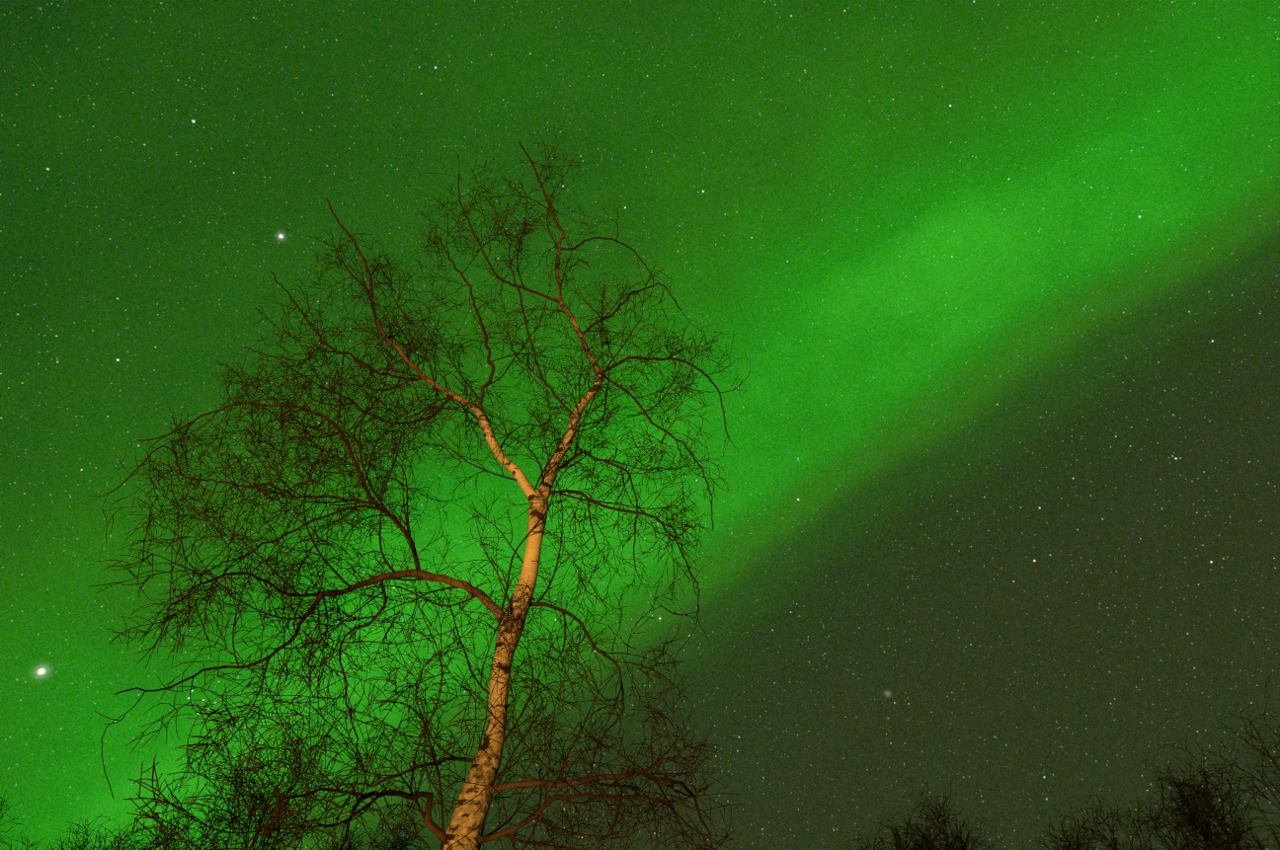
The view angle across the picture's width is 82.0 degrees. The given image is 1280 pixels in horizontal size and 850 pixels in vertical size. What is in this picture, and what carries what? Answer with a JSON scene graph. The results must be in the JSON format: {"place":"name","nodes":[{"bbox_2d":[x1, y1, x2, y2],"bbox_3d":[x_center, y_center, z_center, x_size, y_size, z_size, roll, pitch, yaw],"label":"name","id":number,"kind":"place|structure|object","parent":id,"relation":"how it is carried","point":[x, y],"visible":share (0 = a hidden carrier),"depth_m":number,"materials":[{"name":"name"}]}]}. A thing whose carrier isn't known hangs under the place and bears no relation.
{"place":"outdoors","nodes":[
{"label":"outdoors","id":0,"kind":"place"},
{"bbox_2d":[0,0,1279,849],"label":"sky","id":1,"kind":"structure","parent":0,"point":[997,281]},
{"bbox_3d":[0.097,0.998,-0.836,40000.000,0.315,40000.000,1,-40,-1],"label":"ground","id":2,"kind":"structure","parent":0,"visible":0},
{"bbox_2d":[0,789,69,849],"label":"birch tree","id":3,"kind":"object","parent":2,"relation":"on","point":[4,801],"visible":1,"depth_m":10.85,"materials":[{"name":"black plant"}]},
{"bbox_2d":[49,778,241,849],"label":"birch tree","id":4,"kind":"object","parent":2,"relation":"on","point":[125,840],"visible":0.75,"depth_m":9.82,"materials":[{"name":"black plant"}]},
{"bbox_2d":[90,708,339,849],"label":"birch tree","id":5,"kind":"object","parent":2,"relation":"on","point":[260,796],"visible":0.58,"depth_m":6.73,"materials":[{"name":"black plant"}]},
{"bbox_2d":[311,807,434,849],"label":"birch tree","id":6,"kind":"object","parent":2,"relation":"on","point":[400,842],"visible":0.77,"depth_m":9.41,"materials":[{"name":"black plant"}]},
{"bbox_2d":[82,137,750,849],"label":"birch tree","id":7,"kind":"object","parent":2,"relation":"on","point":[466,827],"visible":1,"depth_m":3.32,"materials":[{"name":"brown plant"}]},
{"bbox_2d":[843,811,916,849],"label":"birch tree","id":8,"kind":"object","parent":2,"relation":"on","point":[868,840],"visible":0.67,"depth_m":12.60,"materials":[{"name":"black plant"}]},
{"bbox_2d":[873,775,1006,849],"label":"birch tree","id":9,"kind":"object","parent":2,"relation":"on","point":[957,838],"visible":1,"depth_m":11.29,"materials":[{"name":"black plant"}]},
{"bbox_2d":[1022,806,1111,849],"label":"birch tree","id":10,"kind":"object","parent":2,"relation":"on","point":[1071,844],"visible":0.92,"depth_m":12.71,"materials":[{"name":"black plant"}]},
{"bbox_2d":[1057,736,1278,849],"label":"birch tree","id":11,"kind":"object","parent":2,"relation":"on","point":[1193,815],"visible":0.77,"depth_m":8.49,"materials":[{"name":"black plant"}]},
{"bbox_2d":[1152,674,1279,849],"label":"birch tree","id":12,"kind":"object","parent":2,"relation":"on","point":[1224,830],"visible":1,"depth_m":7.90,"materials":[{"name":"black plant"}]},
{"bbox_2d":[1159,753,1279,849],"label":"birch tree","id":13,"kind":"object","parent":2,"relation":"on","point":[1223,802],"visible":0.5,"depth_m":9.81,"materials":[{"name":"black plant"}]}
]}

